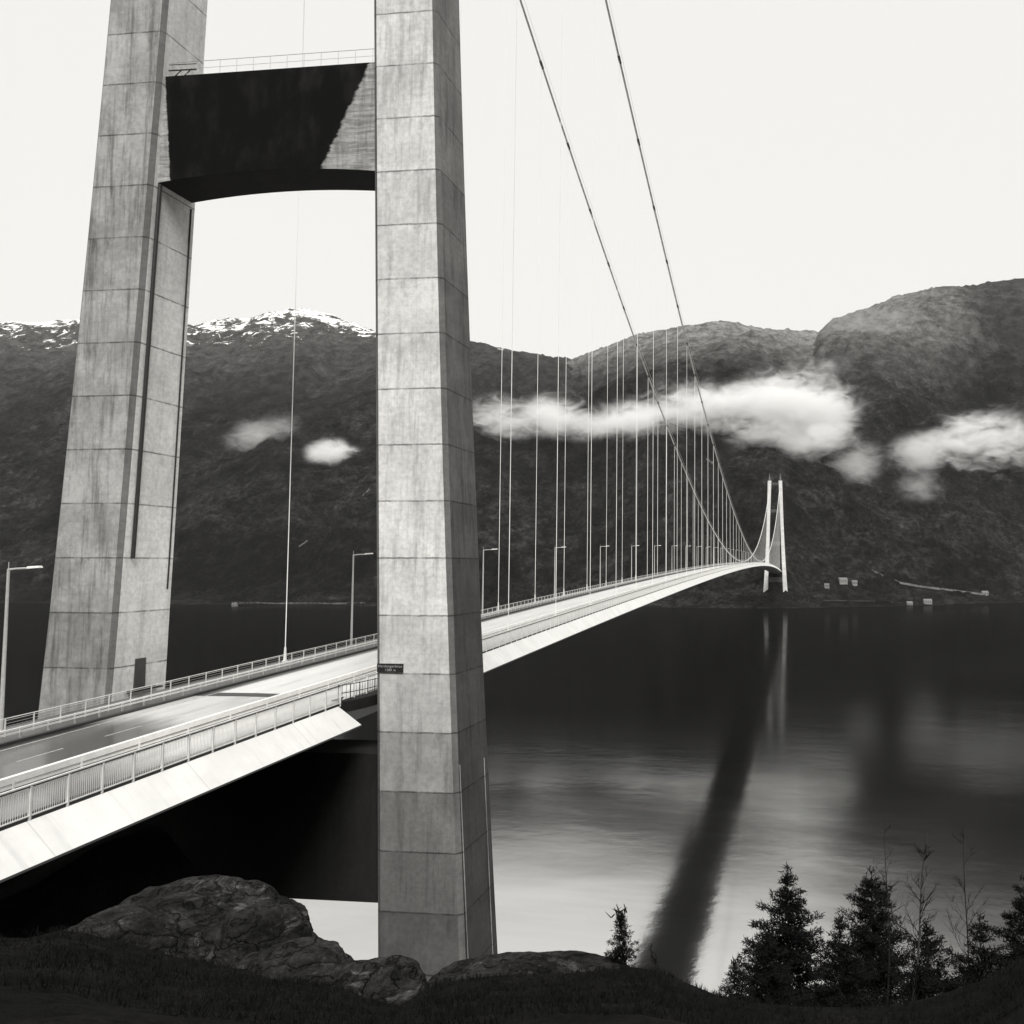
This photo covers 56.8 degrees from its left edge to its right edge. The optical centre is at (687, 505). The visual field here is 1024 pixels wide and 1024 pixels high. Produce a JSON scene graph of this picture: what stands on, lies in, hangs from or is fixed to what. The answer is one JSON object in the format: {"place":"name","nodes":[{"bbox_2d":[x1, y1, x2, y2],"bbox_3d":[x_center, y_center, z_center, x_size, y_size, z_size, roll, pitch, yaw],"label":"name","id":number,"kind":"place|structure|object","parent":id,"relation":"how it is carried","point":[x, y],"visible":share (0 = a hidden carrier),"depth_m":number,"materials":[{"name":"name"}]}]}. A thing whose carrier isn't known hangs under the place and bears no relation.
{"place":"outdoors","nodes":[
{"label":"outdoors","id":0,"kind":"place"},
{"bbox_2d":[233,602,365,603],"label":"shore road","id":1,"kind":"structure","parent":0,"point":[292,603],"depth_m":1364.90,"materials":[{"name":"stone"}]},
{"bbox_2d":[0,564,732,792],"bbox_3d":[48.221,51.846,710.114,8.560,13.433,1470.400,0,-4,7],"label":"road","id":2,"kind":"structure","parent":0,"point":[23,756],"depth_m":62.04,"materials":[{"name":"grey asphalt"}]},
{"bbox_2d":[0,580,669,792],"bbox_3d":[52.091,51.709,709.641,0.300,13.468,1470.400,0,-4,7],"label":"kerb","id":3,"kind":"structure","parent":2,"relation":"on","point":[203,727],"depth_m":53.51,"materials":[{"name":"concrete"}]},
{"bbox_2d":[0,564,729,746],"bbox_3d":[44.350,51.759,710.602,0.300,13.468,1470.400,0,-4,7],"label":"railing","id":4,"kind":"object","parent":2,"relation":"on","point":[18,740],"depth_m":66.83,"materials":[{"name":"metal"}]},
{"bbox_2d":[0,308,942,607],"bbox_3d":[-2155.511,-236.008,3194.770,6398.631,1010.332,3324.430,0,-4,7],"label":"mountain","id":5,"kind":"structure","parent":0,"point":[240,504],"depth_m":1922.33,"materials":[{"name":"plant"}]},
{"bbox_2d":[763,474,787,591],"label":"bridge tower","id":6,"kind":"structure","parent":5,"relation":"on","point":[783,579],"depth_m":1379.09,"materials":[{"name":"concrete"}]},
{"bbox_2d":[605,0,779,561],"bbox_3d":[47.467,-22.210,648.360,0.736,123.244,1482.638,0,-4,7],"label":"suspension cable","id":7,"kind":"object","parent":6,"relation":"attached to","point":[619,58],"visible":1,"depth_m":219.40,"materials":[{"name":"metal"}]},
{"bbox_2d":[507,12,516,630],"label":"hanger cable","id":8,"kind":"object","parent":7,"relation":"hanging from","point":[512,324],"visible":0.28,"depth_m":105.07,"materials":[{"name":"metal"}]},
{"bbox_2d":[555,0,562,615],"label":"hanger cable","id":9,"kind":"object","parent":7,"relation":"hanging from","point":[558,327],"visible":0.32,"depth_m":125.20,"materials":[{"name":"metal"}]},
{"bbox_2d":[589,34,594,604],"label":"hanger cable","id":10,"kind":"object","parent":7,"relation":"hanging from","point":[592,310],"visible":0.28,"depth_m":145.53,"materials":[{"name":"metal"}]},
{"bbox_2d":[615,60,619,602],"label":"hanger cable","id":11,"kind":"object","parent":7,"relation":"hanging from","point":[617,337],"visible":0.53,"depth_m":165.24,"materials":[{"name":"metal"}]},
{"bbox_2d":[635,143,638,593],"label":"hanger cable","id":12,"kind":"object","parent":7,"relation":"hanging from","point":[637,370],"visible":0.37,"depth_m":185.22,"materials":[{"name":"metal"}]},
{"bbox_2d":[652,281,653,585],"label":"hanger cable","id":13,"kind":"object","parent":7,"relation":"hanging from","point":[653,370],"visible":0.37,"depth_m":205.39,"materials":[{"name":"metal"}]},
{"bbox_2d":[665,313,666,581],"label":"hanger cable","id":14,"kind":"object","parent":7,"relation":"hanging from","point":[666,368],"visible":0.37,"depth_m":225.25,"materials":[{"name":"metal"}]},
{"bbox_2d":[677,307,677,582],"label":"hanger cable","id":15,"kind":"object","parent":7,"relation":"hanging from","point":[677,376],"visible":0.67,"depth_m":245.24,"materials":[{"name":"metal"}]},
{"bbox_2d":[686,499,686,575],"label":"hanger cable","id":16,"kind":"object","parent":7,"relation":"hanging from","point":[686,537],"visible":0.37,"depth_m":262.26,"materials":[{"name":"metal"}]},
{"bbox_2d":[713,445,713,568],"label":"hanger cable","id":17,"kind":"object","parent":7,"relation":"hanging from","point":[713,506],"visible":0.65,"depth_m":342.35,"materials":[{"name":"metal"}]},
{"bbox_2d":[722,477,722,527],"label":"hanger cable","id":18,"kind":"object","parent":7,"relation":"hanging from","point":[722,502],"visible":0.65,"depth_m":382.26,"materials":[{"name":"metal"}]},
{"bbox_2d":[726,490,726,565],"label":"hanger cable","id":19,"kind":"object","parent":7,"relation":"hanging from","point":[726,527],"visible":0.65,"depth_m":401.41,"materials":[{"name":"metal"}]},
{"bbox_2d":[741,533,741,562],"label":"hanger cable","id":20,"kind":"object","parent":7,"relation":"hanging from","point":[741,547],"visible":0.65,"depth_m":500.01,"materials":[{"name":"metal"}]},
{"bbox_2d":[824,600,932,604],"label":"shore line","id":21,"kind":"object","parent":5,"relation":"on","point":[872,601],"visible":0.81,"depth_m":1372.75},
{"bbox_2d":[923,599,931,603],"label":"house","id":22,"kind":"structure","parent":5,"relation":"on","point":[927,601],"depth_m":1389.80,"materials":[{"name":"white paint"}]},
{"bbox_2d":[0,603,1023,1003],"bbox_3d":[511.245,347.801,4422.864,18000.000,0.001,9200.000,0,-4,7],"label":"water","id":23,"kind":"structure","parent":0,"point":[682,785],"depth_m":282.78,"materials":[{"name":"black liquid"}]},
{"bbox_2d":[0,822,1023,1023],"bbox_3d":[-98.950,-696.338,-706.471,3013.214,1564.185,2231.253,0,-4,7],"label":"ground","id":24,"kind":"structure","parent":0,"point":[75,887],"depth_m":18.09,"materials":[{"name":"black soil"}]},
{"bbox_2d":[67,904,205,962],"bbox_3d":[-13.435,11.003,21.487,4.196,2.798,3.858,0,-4,0],"label":"rock outcrop","id":25,"kind":"object","parent":24,"relation":"on","point":[150,926],"visible":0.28,"depth_m":21.39,"materials":[{"name":"grey stone"}]},
{"bbox_2d":[119,874,317,958],"bbox_3d":[-13.298,12.756,24.265,6.716,5.271,6.538,0,-4,0],"label":"rock outcrop","id":26,"kind":"object","parent":24,"relation":"on","point":[199,910],"visible":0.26,"depth_m":24.26,"materials":[{"name":"grey stone"}]},
{"bbox_2d":[206,904,311,967],"bbox_3d":[-10.745,11.594,22.859,2.736,3.155,3.033,0,-4,0],"label":"rock outcrop","id":27,"kind":"object","parent":24,"relation":"on","point":[240,935],"visible":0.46,"depth_m":22.26,"materials":[{"name":"grey stone"}]},
{"bbox_2d":[37,0,497,980],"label":"bridge tower","id":28,"kind":"structure","parent":24,"relation":"on","point":[393,820],"depth_m":67.92,"materials":[{"name":"concrete"}]},
{"bbox_2d":[133,657,145,687],"bbox_3d":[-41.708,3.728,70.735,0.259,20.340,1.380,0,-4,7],"label":"door","id":29,"kind":"structure","parent":28,"relation":"in","point":[140,663],"depth_m":70.07,"materials":[{"name":"paint"}]},
{"bbox_2d":[377,663,403,672],"bbox_3d":[-20.858,11.417,64.570,1.920,0.600,0.075,0,-4,7],"label":"bridge sign","id":30,"kind":"object","parent":28,"relation":"attached to","point":[383,667],"visible":1,"depth_m":64.55,"materials":[{"name":"metal"}]},
{"bbox_2d":[519,0,769,561],"bbox_3d":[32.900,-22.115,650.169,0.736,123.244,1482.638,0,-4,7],"label":"suspension cable","id":31,"kind":"object","parent":28,"relation":"attached to","point":[543,70],"visible":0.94,"depth_m":218.00,"materials":[{"name":"metal"}]},
{"bbox_2d":[282,0,304,661],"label":"hanger cable","id":32,"kind":"object","parent":31,"relation":"hanging from","point":[284,658],"visible":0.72,"depth_m":86.25,"materials":[{"name":"metal"}]},
{"bbox_2d":[460,14,460,45],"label":"hanger cable","id":33,"kind":"object","parent":31,"relation":"hanging from","point":[460,29],"depth_m":129.78,"materials":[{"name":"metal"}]},
{"bbox_2d":[497,32,506,610],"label":"hanger cable","id":34,"kind":"object","parent":31,"relation":"hanging from","point":[502,325],"visible":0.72,"depth_m":147.21,"materials":[{"name":"metal"}]},
{"bbox_2d":[534,66,541,601],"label":"hanger cable","id":35,"kind":"object","parent":31,"relation":"hanging from","point":[538,329],"visible":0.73,"depth_m":167.34,"materials":[{"name":"metal"}]},
{"bbox_2d":[563,147,568,594],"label":"hanger cable","id":36,"kind":"object","parent":31,"relation":"hanging from","point":[565,406],"visible":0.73,"depth_m":186.40,"materials":[{"name":"metal"}]},
{"bbox_2d":[586,273,589,589],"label":"hanger cable","id":37,"kind":"object","parent":31,"relation":"hanging from","point":[588,417],"visible":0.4,"depth_m":206.33,"materials":[{"name":"metal"}]},
{"bbox_2d":[605,265,608,585],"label":"hanger cable","id":38,"kind":"object","parent":31,"relation":"hanging from","point":[607,407],"visible":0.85,"depth_m":224.96,"materials":[{"name":"metal"}]},
{"bbox_2d":[621,316,623,581],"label":"hanger cable","id":39,"kind":"object","parent":31,"relation":"hanging from","point":[622,480],"visible":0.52,"depth_m":245.21,"materials":[{"name":"metal"}]},
{"bbox_2d":[635,376,636,576],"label":"hanger cable","id":40,"kind":"object","parent":31,"relation":"hanging from","point":[636,420],"visible":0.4,"depth_m":266.52,"materials":[{"name":"metal"}]},
{"bbox_2d":[647,480,647,561],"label":"hanger cable","id":41,"kind":"object","parent":31,"relation":"hanging from","point":[647,520],"visible":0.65,"depth_m":284.22,"materials":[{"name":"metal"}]},
{"bbox_2d":[657,501,657,574],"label":"hanger cable","id":42,"kind":"object","parent":31,"relation":"hanging from","point":[657,537],"visible":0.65,"depth_m":303.72,"materials":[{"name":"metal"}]},
{"bbox_2d":[666,451,666,554],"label":"hanger cable","id":43,"kind":"object","parent":31,"relation":"hanging from","point":[666,502],"visible":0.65,"depth_m":324.36,"materials":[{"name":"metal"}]},
{"bbox_2d":[674,446,674,487],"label":"hanger cable","id":44,"kind":"object","parent":31,"relation":"hanging from","point":[674,466],"visible":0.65,"depth_m":345.14,"materials":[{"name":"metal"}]},
{"bbox_2d":[687,477,687,567],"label":"hanger cable","id":45,"kind":"object","parent":31,"relation":"hanging from","point":[687,522],"visible":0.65,"depth_m":383.51,"materials":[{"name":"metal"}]},
{"bbox_2d":[233,936,353,983],"bbox_3d":[-8.771,10.848,20.401,2.930,2.063,2.844,0,-4,0],"label":"rock outcrop","id":46,"kind":"object","parent":24,"relation":"on","point":[315,958],"visible":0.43,"depth_m":20.18,"materials":[{"name":"grey stone"}]},
{"bbox_2d":[319,955,427,1004],"bbox_3d":[-6.984,10.784,19.941,2.580,1.866,2.331,-3,-5,36],"label":"rock outcrop","id":47,"kind":"object","parent":24,"relation":"on","point":[395,979],"visible":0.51,"depth_m":19.66,"materials":[{"name":"grey stone"}]},
{"bbox_2d":[0,564,780,882],"bbox_3d":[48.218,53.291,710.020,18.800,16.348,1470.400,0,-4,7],"label":"bridge deck","id":48,"kind":"structure","parent":24,"relation":"on","point":[41,838],"depth_m":50.67,"materials":[{"name":"white paint"}]},
{"bbox_2d":[0,562,42,731],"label":"street lamp","id":49,"kind":"object","parent":48,"relation":"on","point":[3,677],"visible":0.89,"depth_m":54.63,"materials":[{"name":"metal"}]},
{"bbox_2d":[348,551,372,646],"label":"street lamp","id":50,"kind":"object","parent":48,"relation":"on","point":[351,632],"visible":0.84,"depth_m":96.86,"materials":[{"name":"metal"}]},
{"bbox_2d":[0,564,734,791],"bbox_3d":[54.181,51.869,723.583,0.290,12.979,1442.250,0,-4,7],"label":"guard rail","id":51,"kind":"object","parent":48,"relation":"on","point":[12,780],"visible":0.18,"depth_m":54.34,"materials":[{"name":"grey metal"}]},
{"bbox_2d":[0,563,740,737],"bbox_3d":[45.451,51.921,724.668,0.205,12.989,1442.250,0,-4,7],"label":"guard rail","id":52,"kind":"object","parent":48,"relation":"on","point":[20,731],"visible":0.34,"depth_m":69.33,"materials":[{"name":"grey metal"}]},
{"bbox_2d":[0,562,746,733],"bbox_3d":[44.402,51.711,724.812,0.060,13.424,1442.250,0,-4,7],"label":"railing","id":53,"kind":"object","parent":48,"relation":"on","point":[61,707],"visible":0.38,"depth_m":72.36,"materials":[{"name":"metal"}]},
{"bbox_2d":[0,562,781,826],"bbox_3d":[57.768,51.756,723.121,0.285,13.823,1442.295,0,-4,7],"label":"pedestrian fence","id":54,"kind":"object","parent":48,"relation":"on","point":[510,635],"visible":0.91,"depth_m":50.70,"materials":[{"name":"metal"}]},
{"bbox_2d":[481,547,495,614],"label":"street lamp","id":55,"kind":"object","parent":48,"relation":"on","point":[483,578],"visible":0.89,"depth_m":136.60,"materials":[{"name":"metal"}]},
{"bbox_2d":[553,547,561,597],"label":"street lamp","id":56,"kind":"object","parent":48,"relation":"on","point":[554,574],"visible":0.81,"depth_m":176.19,"materials":[{"name":"metal"}]},
{"bbox_2d":[600,546,604,586],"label":"street lamp","id":57,"kind":"object","parent":48,"relation":"on","point":[600,564],"visible":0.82,"depth_m":215.96,"materials":[{"name":"metal"}]},
{"bbox_2d":[631,545,638,577],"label":"street lamp","id":58,"kind":"object","parent":48,"relation":"on","point":[631,561],"visible":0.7,"depth_m":255.60,"materials":[{"name":"metal"}]},
{"bbox_2d":[654,545,660,574],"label":"street lamp","id":59,"kind":"object","parent":48,"relation":"on","point":[654,558],"visible":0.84,"depth_m":295.28,"materials":[{"name":"metal"}]},
{"bbox_2d":[0,922,1023,1023],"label":"heather","id":60,"kind":"object","parent":24,"relation":"on","point":[480,996],"visible":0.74,"depth_m":15.13,"materials":[{"name":"black plant"}]},
{"bbox_2d":[427,950,626,986],"bbox_3d":[-3.581,11.163,20.863,5.100,1.622,3.192,0,-4,0],"label":"rock outcrop","id":61,"kind":"object","parent":24,"relation":"on","point":[527,961],"visible":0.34,"depth_m":21.08,"materials":[{"name":"grey stone"}]},
{"bbox_2d":[547,958,556,969],"bbox_3d":[-3.039,10.416,20.593,0.257,0.489,0.257,0,-4,7],"label":"tree stump","id":62,"kind":"object","parent":61,"relation":"on","point":[551,964],"visible":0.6,"depth_m":20.53,"materials":[{"name":"grey plant"}]},
{"bbox_2d":[603,904,638,966],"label":"pine tree","id":63,"kind":"object","parent":24,"relation":"on","point":[621,952],"visible":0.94,"depth_m":21.42,"materials":[{"name":"black plant"}]},
{"bbox_2d":[650,944,658,969],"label":"birch tree","id":64,"kind":"object","parent":24,"relation":"on","point":[655,961],"visible":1,"depth_m":21.49,"materials":[{"name":"black plant"}]},
{"bbox_2d":[713,956,757,1000],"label":"pine tree","id":65,"kind":"object","parent":24,"relation":"on","point":[737,978],"visible":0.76,"depth_m":26.44,"materials":[{"name":"black plant"}]},
{"bbox_2d":[720,924,817,1006],"bbox_3d":[2.261,14.078,27.299,3.302,3.232,2.773,0,-4,7],"label":"pine tree","id":66,"kind":"object","parent":24,"relation":"on","point":[770,990],"visible":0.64,"depth_m":27.37,"materials":[{"name":"black plant"}]},
{"bbox_2d":[740,861,845,1005],"bbox_3d":[3.301,15.227,30.791,4.326,6.466,4.970,3,-5,-35],"label":"pine tree","id":67,"kind":"object","parent":24,"relation":"on","point":[796,942],"visible":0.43,"depth_m":30.73,"materials":[{"name":"black plant"}]},
{"bbox_2d":[795,914,882,1006],"bbox_3d":[4.870,15.017,28.535,4.097,4.440,4.023,2,-4,-32],"label":"pine tree","id":68,"kind":"object","parent":24,"relation":"on","point":[839,993],"visible":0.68,"depth_m":28.80,"materials":[{"name":"black plant"}]},
{"bbox_2d":[809,865,917,1004],"bbox_3d":[6.934,16.758,34.639,5.257,6.805,6.107,0,-4,7],"label":"pine tree","id":69,"kind":"object","parent":24,"relation":"on","point":[866,946],"visible":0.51,"depth_m":33.68,"materials":[{"name":"black plant"}]},
{"bbox_2d":[859,823,913,1002],"bbox_3d":[6.105,12.792,27.867,1.515,6.503,1.900,2,-4,-26],"label":"birch tree","id":70,"kind":"object","parent":24,"relation":"on","point":[889,922],"visible":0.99,"depth_m":27.82,"materials":[{"name":"black plant"}]},
{"bbox_2d":[872,918,960,1005],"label":"pine tree","id":71,"kind":"object","parent":24,"relation":"on","point":[928,992],"visible":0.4,"depth_m":26.89,"materials":[{"name":"black plant"}]},
{"bbox_2d":[882,834,953,1001],"bbox_3d":[5.427,10.695,21.570,1.651,5.808,1.823,0,-4,7],"label":"birch tree","id":72,"kind":"object","parent":24,"relation":"on","point":[917,973],"visible":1,"depth_m":21.78,"materials":[{"name":"black plant"}]},
{"bbox_2d":[902,911,1012,1002],"bbox_3d":[7.910,13.857,24.873,5.010,5.661,5.280,0,-4,-5],"label":"pine tree","id":73,"kind":"object","parent":24,"relation":"on","point":[985,964],"visible":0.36,"depth_m":24.92,"materials":[{"name":"black plant"}]},
{"bbox_2d":[937,827,1003,974],"bbox_3d":[8.356,12.893,26.705,2.131,7.065,1.960,0,-4,7],"label":"birch tree","id":74,"kind":"object","parent":24,"relation":"on","point":[965,902],"visible":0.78,"depth_m":26.88,"materials":[{"name":"black plant"}]},
{"bbox_2d":[988,874,1023,969],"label":"pine tree","id":75,"kind":"object","parent":24,"relation":"on","point":[1016,945],"visible":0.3,"depth_m":29.88,"materials":[{"name":"black plant"}]},
{"bbox_2d":[0,0,1023,358],"label":"sky","id":76,"kind":"structure","parent":0,"point":[810,163],"materials":[{"name":"white"}]},
{"bbox_2d":[346,320,1023,607],"bbox_3d":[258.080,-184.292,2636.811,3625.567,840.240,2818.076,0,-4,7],"label":"mountain","id":77,"kind":"structure","parent":0,"point":[942,517],"depth_m":1771.07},
{"bbox_2d":[838,577,847,583],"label":"house","id":78,"kind":"structure","parent":77,"relation":"on","point":[843,580],"depth_m":1460.94,"materials":[{"name":"white paint"}]},
{"bbox_2d":[851,580,857,585],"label":"house","id":79,"kind":"structure","parent":77,"relation":"on","point":[854,582],"depth_m":1475.41,"materials":[{"name":"white paint"}]},
{"bbox_2d":[819,345,847,393],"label":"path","id":80,"kind":"structure","parent":0,"point":[834,371],"depth_m":2277.72,"materials":[{"name":"grey"}]},
{"bbox_2d":[777,278,1023,603],"bbox_3d":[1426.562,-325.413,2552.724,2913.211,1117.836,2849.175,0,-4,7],"label":"mountain","id":81,"kind":"structure","parent":0,"point":[905,357],"depth_m":2338.94,"materials":[{"name":"plant"}]},
{"bbox_2d":[872,570,985,595],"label":"shore road","id":82,"kind":"structure","parent":0,"point":[928,587],"depth_m":1505.04,"materials":[{"name":"grey asphalt"}]}
]}

